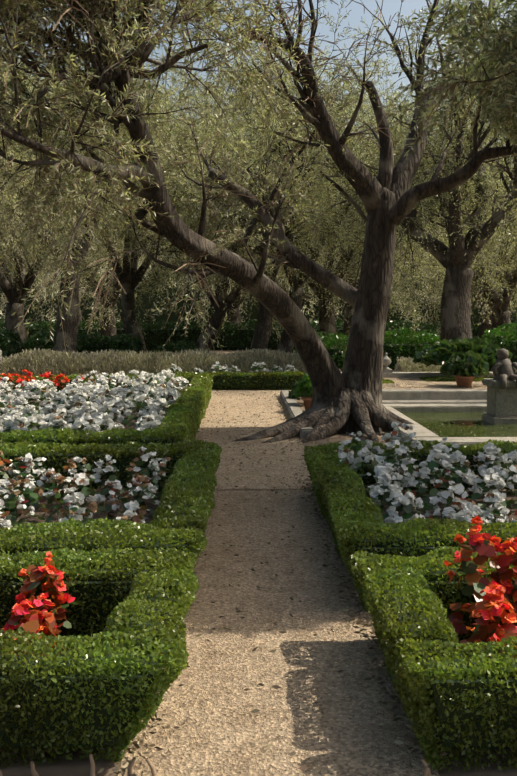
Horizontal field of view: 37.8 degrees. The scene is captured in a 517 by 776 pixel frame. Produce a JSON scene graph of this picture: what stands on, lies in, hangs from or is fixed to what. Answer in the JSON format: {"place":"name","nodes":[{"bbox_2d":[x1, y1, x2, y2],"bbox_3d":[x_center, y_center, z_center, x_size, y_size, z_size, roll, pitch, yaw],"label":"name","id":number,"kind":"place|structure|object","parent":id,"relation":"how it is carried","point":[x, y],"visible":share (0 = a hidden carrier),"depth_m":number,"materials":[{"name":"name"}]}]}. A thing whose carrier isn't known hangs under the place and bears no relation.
{"place":"outdoors","nodes":[
{"label":"outdoors","id":0,"kind":"place"},
{"bbox_2d":[0,18,113,301],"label":"olive","id":1,"kind":"object","parent":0,"point":[20,213],"depth_m":16.35,"materials":[{"name":"green plant"}]},
{"bbox_2d":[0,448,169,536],"bbox_3d":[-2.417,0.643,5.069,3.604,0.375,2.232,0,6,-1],"label":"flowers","id":2,"kind":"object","parent":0,"point":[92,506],"visible":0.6,"depth_m":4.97,"materials":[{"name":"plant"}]},
{"bbox_2d":[167,361,298,374],"bbox_3d":[-0.555,-0.327,16.279,2.950,0.515,1.488,0,6,-1],"label":"begonia","id":3,"kind":"object","parent":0,"point":[226,366],"depth_m":16.12,"materials":[{"name":"white plant"}]},
{"bbox_2d":[0,350,516,775],"bbox_3d":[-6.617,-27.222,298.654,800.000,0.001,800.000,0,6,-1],"label":"ground","id":4,"kind":"structure","parent":0,"point":[72,767],"depth_m":2.58,"materials":[{"name":"brown soil"}]},
{"bbox_2d":[0,329,23,363],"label":"shrub","id":5,"kind":"object","parent":4,"relation":"on","point":[6,338],"depth_m":20.34,"materials":[{"name":"green plant"}]},
{"bbox_2d":[0,251,63,318],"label":"olive tree","id":6,"kind":"object","parent":4,"relation":"on","point":[1,297],"depth_m":32.24,"materials":[{"name":"green plant"}]},
{"bbox_2d":[1,195,121,323],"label":"olive tree","id":7,"kind":"object","parent":4,"relation":"on","point":[58,284],"depth_m":40.11,"materials":[{"name":"green plant"}]},
{"bbox_2d":[0,73,152,354],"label":"olive","id":8,"kind":"object","parent":4,"relation":"on","point":[14,298],"depth_m":24.38,"materials":[{"name":"green plant"}]},
{"bbox_2d":[18,329,143,354],"bbox_3d":[-4.757,-0.995,20.352,3.384,1.240,2.276,0,6,-1],"label":"shrub","id":9,"kind":"object","parent":4,"relation":"on","point":[125,343],"depth_m":19.70,"materials":[{"name":"green plant"}]},
{"bbox_2d":[5,499,159,538],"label":"bed soil","id":10,"kind":"structure","parent":4,"relation":"on","point":[40,512],"depth_m":5.81,"materials":[{"name":"brown soil"}]},
{"bbox_2d":[0,446,172,536],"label":"begonia","id":11,"kind":"object","parent":10,"relation":"on","point":[11,499],"depth_m":5.24,"materials":[{"name":"white plant"}]},
{"bbox_2d":[0,458,157,529],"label":"white begonia leaves","id":12,"kind":"object","parent":11,"relation":"attached to","point":[6,513],"visible":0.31,"depth_m":5.36,"materials":[{"name":"brown plant"}]},
{"bbox_2d":[2,399,167,437],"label":"bed soil","id":13,"kind":"structure","parent":4,"relation":"on","point":[123,424],"depth_m":11.20,"materials":[{"name":"brown soil"}]},
{"bbox_2d":[0,372,183,430],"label":"flowers","id":14,"kind":"object","parent":13,"relation":"in","point":[107,391],"visible":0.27,"depth_m":10.12,"materials":[{"name":"plant"}]},
{"bbox_2d":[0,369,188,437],"bbox_3d":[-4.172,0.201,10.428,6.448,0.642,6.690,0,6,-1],"label":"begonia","id":15,"kind":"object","parent":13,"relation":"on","point":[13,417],"depth_m":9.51,"materials":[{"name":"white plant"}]},
{"bbox_2d":[0,427,185,452],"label":"hedge","id":16,"kind":"object","parent":4,"relation":"on","point":[65,434],"depth_m":7.04,"materials":[{"name":"green plant"}]},
{"bbox_2d":[0,624,188,766],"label":"hedge","id":17,"kind":"object","parent":4,"relation":"on","point":[176,659],"depth_m":2.50,"materials":[{"name":"green plant"}]},
{"bbox_2d":[0,547,197,653],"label":"hedge","id":18,"kind":"object","parent":4,"relation":"on","point":[141,556],"depth_m":3.39,"materials":[{"name":"green plant"}]},
{"bbox_2d":[0,35,201,352],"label":"olive","id":19,"kind":"object","parent":4,"relation":"on","point":[70,328],"depth_m":18.73,"materials":[{"name":"green plant"}]},
{"bbox_2d":[0,517,206,569],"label":"hedge","id":20,"kind":"object","parent":4,"relation":"on","point":[196,537],"depth_m":3.80,"materials":[{"name":"green plant"}]},
{"bbox_2d":[0,373,212,398],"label":"hedge","id":21,"kind":"object","parent":4,"relation":"on","point":[184,376],"depth_m":13.72,"materials":[{"name":"green plant"}]},
{"bbox_2d":[10,94,210,337],"bbox_3d":[-6.325,-6.434,29.927,10.210,10.428,9.509,0,6,-1],"label":"olive tree","id":22,"kind":"object","parent":4,"relation":"on","point":[110,329],"depth_m":30.28,"materials":[{"name":"green plant"}]},
{"bbox_2d":[0,439,221,498],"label":"hedge","id":23,"kind":"object","parent":4,"relation":"on","point":[12,449],"depth_m":6.28,"materials":[{"name":"green plant"}]},
{"bbox_2d":[23,57,234,351],"bbox_3d":[-3.636,-5.089,23.154,6.949,8.967,9.647,0,6,-1],"label":"olive","id":24,"kind":"object","parent":4,"relation":"on","point":[129,279],"depth_m":22.24,"materials":[{"name":"green plant"}]},
{"bbox_2d":[101,568,199,673],"bbox_3d":[-0.470,1.015,3.015,0.452,0.447,0.675,0,6,-1],"label":"hedge","id":25,"kind":"object","parent":4,"relation":"on","point":[134,603],"depth_m":2.96,"materials":[{"name":"green plant"}]},
{"bbox_2d":[0,348,307,378],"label":"lavender hedge","id":26,"kind":"object","parent":4,"relation":"on","point":[35,362],"visible":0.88,"depth_m":17.38,"materials":[{"name":"plant"}]},
{"bbox_2d":[146,340,199,352],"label":"shrub","id":27,"kind":"object","parent":4,"relation":"on","point":[178,346],"visible":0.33,"depth_m":20.47,"materials":[{"name":"green plant"}]},
{"bbox_2d":[146,448,220,552],"bbox_3d":[-0.515,0.802,5.146,0.488,0.470,2.200,0,6,-1],"label":"hedge","id":28,"kind":"object","parent":4,"relation":"on","point":[203,504],"depth_m":4.66,"materials":[{"name":"green plant"}]},
{"bbox_2d":[157,375,210,450],"bbox_3d":[-0.940,0.289,10.509,0.390,0.483,6.473,0,6,-1],"label":"hedge","id":29,"kind":"object","parent":4,"relation":"on","point":[189,414],"depth_m":9.40,"materials":[{"name":"green plant"}]},
{"bbox_2d":[0,754,431,775],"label":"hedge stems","id":30,"kind":"object","parent":4,"relation":"on","point":[427,771],"visible":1,"depth_m":2.48,"materials":[{"name":"brown plant"}]},
{"bbox_2d":[144,172,326,338],"bbox_3d":[-0.958,-6.521,34.107,10.192,9.757,9.661,0,6,-1],"label":"olive tree","id":31,"kind":"object","parent":4,"relation":"on","point":[231,316],"depth_m":33.54,"materials":[{"name":"green plant"}]},
{"bbox_2d":[172,371,304,389],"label":"hedge","id":32,"kind":"object","parent":4,"relation":"on","point":[264,373],"depth_m":15.38,"materials":[{"name":"green plant"}]},
{"bbox_2d":[83,44,404,352],"bbox_3d":[-0.968,-4.843,21.153,10.074,9.127,6.746,0,6,-1],"label":"olive","id":33,"kind":"object","parent":4,"relation":"on","point":[192,227],"depth_m":20.50,"materials":[{"name":"green plant"}]},
{"bbox_2d":[211,390,291,395],"bbox_3d":[-3.225,0.102,14.760,10.000,0.001,0.980,0,6,-1],"label":"path cross","id":34,"kind":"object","parent":4,"relation":"on","point":[248,392],"depth_m":14.89,"materials":[{"name":"beige gravel"}]},
{"bbox_2d":[195,395,312,489],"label":"gravel path","id":35,"kind":"structure","parent":4,"relation":"on","point":[274,468],"depth_m":9.13,"materials":[{"name":"beige gravel"}]},
{"bbox_2d":[0,0,516,442],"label":"olive","id":36,"kind":"object","parent":4,"relation":"on","point":[348,399],"depth_m":7.49,"materials":[{"name":"green plant"}]},
{"bbox_2d":[0,213,516,328],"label":"olive band","id":37,"kind":"object","parent":4,"relation":"on","point":[174,317],"depth_m":46.86,"materials":[{"name":"green plant"}]},
{"bbox_2d":[0,318,516,350],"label":"shrub","id":38,"kind":"object","parent":4,"relation":"on","point":[248,324],"depth_m":33.18,"materials":[{"name":"green plant"}]},
{"bbox_2d":[215,479,311,489],"bbox_3d":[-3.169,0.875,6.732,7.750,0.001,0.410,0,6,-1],"label":"stone step","id":39,"kind":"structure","parent":4,"relation":"on","point":[257,484],"depth_m":6.79,"materials":[{"name":"beige stone"}]},
{"bbox_2d":[132,16,413,350],"bbox_3d":[0.291,-4.982,21.338,9.291,9.204,7.441,0,6,-1],"label":"olive","id":40,"kind":"object","parent":4,"relation":"on","point":[287,75],"depth_m":19.86,"materials":[{"name":"green plant"}]},
{"bbox_2d":[133,86,443,353],"bbox_3d":[1.070,-4.397,20.961,8.117,8.082,10.791,0,6,-1],"label":"olive","id":41,"kind":"object","parent":4,"relation":"on","point":[241,131],"depth_m":18.71,"materials":[{"name":"green plant"}]},
{"bbox_2d":[280,390,312,438],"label":"stone curb","id":42,"kind":"structure","parent":4,"relation":"on","point":[292,407],"depth_m":11.58,"materials":[{"name":"stone"}]},
{"bbox_2d":[287,380,304,399],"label":"potted plant","id":43,"kind":"object","parent":42,"relation":"on","point":[290,393],"visible":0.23,"depth_m":12.83,"materials":[{"name":"green plant"}]},
{"bbox_2d":[293,374,312,396],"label":"pot plant","id":44,"kind":"object","parent":4,"relation":"on","point":[304,387],"visible":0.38,"depth_m":11.80,"materials":[{"name":"green plant"}]},
{"bbox_2d":[98,390,510,775],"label":"gravel path","id":45,"kind":"structure","parent":4,"relation":"on","point":[136,744],"depth_m":3.67,"materials":[{"name":"beige gravel"}]},
{"bbox_2d":[302,396,311,410],"bbox_3d":[0.859,0.262,11.964,0.336,0.240,0.331,0,6,-1],"label":"pot","id":46,"kind":"object","parent":4,"relation":"on","point":[307,401],"visible":0.33,"depth_m":11.87,"materials":[{"name":"orange ceramic"}]},
{"bbox_2d":[293,331,348,370],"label":"laurel hedge","id":47,"kind":"object","parent":4,"relation":"on","point":[340,339],"depth_m":20.85,"materials":[{"name":"green plant"}]},
{"bbox_2d":[238,201,419,321],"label":"olive tree","id":48,"kind":"object","parent":4,"relation":"on","point":[303,300],"depth_m":42.42,"materials":[{"name":"green plant"}]},
{"bbox_2d":[197,58,474,350],"bbox_3d":[2.038,-5.271,24.174,8.611,9.172,10.192,0,6,-1],"label":"olive","id":49,"kind":"object","parent":4,"relation":"on","point":[330,324],"depth_m":23.62,"materials":[{"name":"green plant"}]},
{"bbox_2d":[304,449,383,564],"bbox_3d":[0.580,0.799,5.184,0.395,0.471,2.181,0,6,-1],"label":"hedge","id":50,"kind":"object","parent":4,"relation":"on","point":[328,497],"depth_m":4.98,"materials":[{"name":"green plant"}]},
{"bbox_2d":[275,80,428,348],"bbox_3d":[3.286,-6.556,31.094,8.013,10.430,12.530,0,6,-1],"label":"olive tree","id":51,"kind":"object","parent":4,"relation":"on","point":[346,317],"depth_m":31.64,"materials":[{"name":"green plant"}]},
{"bbox_2d":[299,448,414,465],"bbox_3d":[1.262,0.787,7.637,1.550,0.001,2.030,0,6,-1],"label":"hedge","id":52,"kind":"object","parent":4,"relation":"on","point":[302,451],"visible":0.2,"depth_m":8.50,"materials":[{"name":"green plant"}]},
{"bbox_2d":[244,0,516,355],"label":"olive","id":53,"kind":"object","parent":4,"relation":"on","point":[455,316],"depth_m":17.61,"materials":[{"name":"green plant"}]},
{"bbox_2d":[382,378,393,383],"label":"grass","id":54,"kind":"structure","parent":4,"relation":"on","point":[387,381],"depth_m":14.07,"materials":[{"name":"green plant"}]},
{"bbox_2d":[304,439,516,495],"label":"hedge","id":55,"kind":"object","parent":4,"relation":"on","point":[471,449],"depth_m":6.36,"materials":[{"name":"green plant"}]},
{"bbox_2d":[362,567,459,721],"bbox_3d":[0.618,1.016,2.998,0.368,0.451,0.667,0,6,-1],"label":"hedge","id":56,"kind":"object","parent":4,"relation":"on","point":[387,627],"depth_m":2.90,"materials":[{"name":"green plant"}]},
{"bbox_2d":[383,327,439,369],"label":"laurel hedge","id":57,"kind":"object","parent":4,"relation":"on","point":[392,337],"depth_m":19.55,"materials":[{"name":"green plant"}]},
{"bbox_2d":[393,356,441,371],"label":"lavender hedge","id":58,"kind":"object","parent":4,"relation":"on","point":[403,364],"visible":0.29,"depth_m":15.96,"materials":[{"name":"grey"}]},
{"bbox_2d":[334,517,516,611],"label":"hedge","id":59,"kind":"object","parent":4,"relation":"on","point":[346,539],"depth_m":3.88,"materials":[{"name":"green plant"}]},
{"bbox_2d":[349,545,516,650],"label":"hedge","id":60,"kind":"object","parent":4,"relation":"on","point":[360,570],"depth_m":3.37,"materials":[{"name":"green plant"}]},
{"bbox_2d":[382,389,486,399],"bbox_3d":[6.771,0.173,12.842,10.100,0.290,0.400,0,6,-1],"label":"terrace step","id":61,"kind":"object","parent":4,"relation":"on","point":[434,394],"depth_m":12.56,"materials":[{"name":"stone"}]},
{"bbox_2d":[382,400,486,403],"bbox_3d":[6.780,0.281,12.451,10.100,0.150,0.400,0,6,-1],"label":"terrace step","id":62,"kind":"object","parent":4,"relation":"on","point":[434,401],"depth_m":12.24,"materials":[{"name":"stone"}]},
{"bbox_2d":[357,86,516,343],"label":"olive","id":63,"kind":"object","parent":4,"relation":"on","point":[490,248],"depth_m":24.59,"materials":[{"name":"green plant"}]},
{"bbox_2d":[369,496,516,533],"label":"bed soil","id":64,"kind":"structure","parent":4,"relation":"on","point":[510,517],"depth_m":5.91,"materials":[{"name":"brown soil"}]},
{"bbox_2d":[336,422,516,533],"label":"begonia","id":65,"kind":"object","parent":64,"relation":"on","point":[383,476],"depth_m":5.05,"materials":[{"name":"white plant"}]},
{"bbox_2d":[343,431,516,519],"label":"white begonia leaves","id":66,"kind":"object","parent":64,"relation":"on","point":[413,491],"visible":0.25,"depth_m":5.25,"materials":[{"name":"brown plant"}]},
{"bbox_2d":[383,404,516,450],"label":"pond kerb","id":67,"kind":"structure","parent":4,"relation":"on","point":[422,432],"depth_m":10.49,"materials":[{"name":"stone"}]},
{"bbox_2d":[390,199,516,319],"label":"olive tree","id":68,"kind":"object","parent":4,"relation":"on","point":[420,271],"depth_m":42.23,"materials":[{"name":"green plant"}]},
{"bbox_2d":[394,636,516,771],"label":"hedge","id":69,"kind":"object","parent":4,"relation":"on","point":[414,681],"depth_m":2.49,"materials":[{"name":"green plant"}]},
{"bbox_2d":[419,375,493,381],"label":"hedge terrace","id":70,"kind":"structure","parent":4,"relation":"on","point":[438,378],"depth_m":14.56,"materials":[{"name":"green plant"}]},
{"bbox_2d":[400,104,516,337],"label":"olive tree","id":71,"kind":"object","parent":4,"relation":"on","point":[485,325],"depth_m":30.84,"materials":[{"name":"green plant"}]},
{"bbox_2d":[444,516,516,658],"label":"begonia","id":72,"kind":"object","parent":4,"relation":"on","point":[500,563],"depth_m":3.06,"materials":[{"name":"red plant"}]},
{"bbox_2d":[454,536,516,652],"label":"leaves","id":73,"kind":"object","parent":72,"relation":"attached to","point":[467,567],"visible":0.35,"depth_m":3.10,"materials":[{"name":"green plant"}]},
{"bbox_2d":[481,322,516,371],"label":"laurel hedge","id":74,"kind":"object","parent":4,"relation":"on","point":[499,335],"depth_m":19.44,"materials":[{"name":"green plant"}]},
{"bbox_2d":[0,0,516,209],"label":"sky","id":75,"kind":"structure","parent":0,"point":[389,7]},
{"bbox_2d":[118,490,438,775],"bbox_3d":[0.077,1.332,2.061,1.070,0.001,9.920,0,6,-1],"label":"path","id":76,"kind":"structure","parent":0,"point":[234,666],"depth_m":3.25,"materials":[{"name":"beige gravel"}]},
{"bbox_2d":[378,0,516,166],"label":"foliage","id":77,"kind":"object","parent":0,"point":[475,34],"depth_m":6.83,"materials":[{"name":"green plant"}]},
{"bbox_2d":[467,45,513,106],"bbox_3d":[3.125,-3.809,9.117,1.206,0.711,1.560,0,6,-1],"label":"olive clump","id":78,"kind":"object","parent":77,"relation":"attached to","point":[476,88],"visible":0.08,"depth_m":9.16,"materials":[{"name":"green plant"}]},
{"bbox_2d":[477,81,516,144],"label":"olive clump","id":79,"kind":"object","parent":77,"relation":"attached to","point":[500,128],"visible":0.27,"depth_m":8.78,"materials":[{"name":"green plant"}]},
{"bbox_2d":[400,412,516,436],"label":"pond water","id":80,"kind":"structure","parent":0,"point":[432,420],"depth_m":10.42,"materials":[{"name":"green liquid"}]},
{"bbox_2d":[482,378,516,423],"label":"statue pedestal","id":81,"kind":"object","parent":80,"relation":"on","point":[501,408],"visible":0.85,"depth_m":10.52,"materials":[{"name":"grey stone"}]},
{"bbox_2d":[491,348,516,388],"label":"statue","id":82,"kind":"object","parent":81,"relation":"on","point":[503,370],"visible":1,"depth_m":10.55,"materials":[{"name":"stone"}]},
{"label":"terrace","id":83,"kind":"structure","parent":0},
{"bbox_2d":[382,378,486,388],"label":"terrace gravel","id":84,"kind":"structure","parent":83,"relation":"on","point":[407,383],"depth_m":13.81,"materials":[{"name":"beige gravel"}]},
{"bbox_2d":[341,372,493,377],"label":"terrace kerb","id":85,"kind":"structure","parent":84,"relation":"on","point":[407,374],"depth_m":15.29,"materials":[{"name":"stone"}]},
{"bbox_2d":[383,369,392,372],"bbox_3d":[2.610,-0.348,15.461,0.240,0.075,0.240,0,6,-1],"label":"urn pedestal","id":86,"kind":"object","parent":85,"relation":"on","point":[387,370],"visible":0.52,"depth_m":15.34,"materials":[{"name":"grey stone"}]},
{"bbox_2d":[383,352,390,368],"bbox_3d":[2.610,-0.557,15.441,0.224,0.344,0.224,0,6,-1],"label":"urn finial","id":87,"kind":"object","parent":86,"relation":"on","point":[386,360],"visible":0.9,"depth_m":15.38,"materials":[{"name":"grey stone"}]},
{"bbox_2d":[413,336,512,365],"bbox_3d":[4.019,-0.723,14.954,1.906,0.605,1.205,0,6,-1],"label":"leaf clump","id":88,"kind":"object","parent":84,"relation":"on","point":[444,350],"visible":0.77,"depth_m":14.69,"materials":[{"name":"green plant"}]},
{"bbox_2d":[454,375,474,386],"bbox_3d":[3.657,-0.125,13.396,0.357,0.200,0.352,0,6,-1],"label":"pot","id":89,"kind":"object","parent":84,"relation":"on","point":[464,381],"visible":0.9,"depth_m":13.28,"materials":[{"name":"orange ceramic"}]},
{"bbox_2d":[440,350,489,376],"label":"pot plant","id":90,"kind":"object","parent":89,"relation":"in","point":[469,363],"visible":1,"depth_m":13.15,"materials":[{"name":"green plant"}]},
{"label":"bed soil","id":91,"kind":"structure","parent":0,"visible":0},
{"bbox_2d":[1,551,75,655],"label":"begonia","id":92,"kind":"object","parent":91,"relation":"on","point":[31,624],"depth_m":3.14,"materials":[{"name":"red plant"}]},
{"bbox_2d":[13,577,78,654],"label":"leaves","id":93,"kind":"object","parent":92,"relation":"attached to","point":[66,624],"visible":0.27,"depth_m":3.17,"materials":[{"name":"green plant"}]}
]}

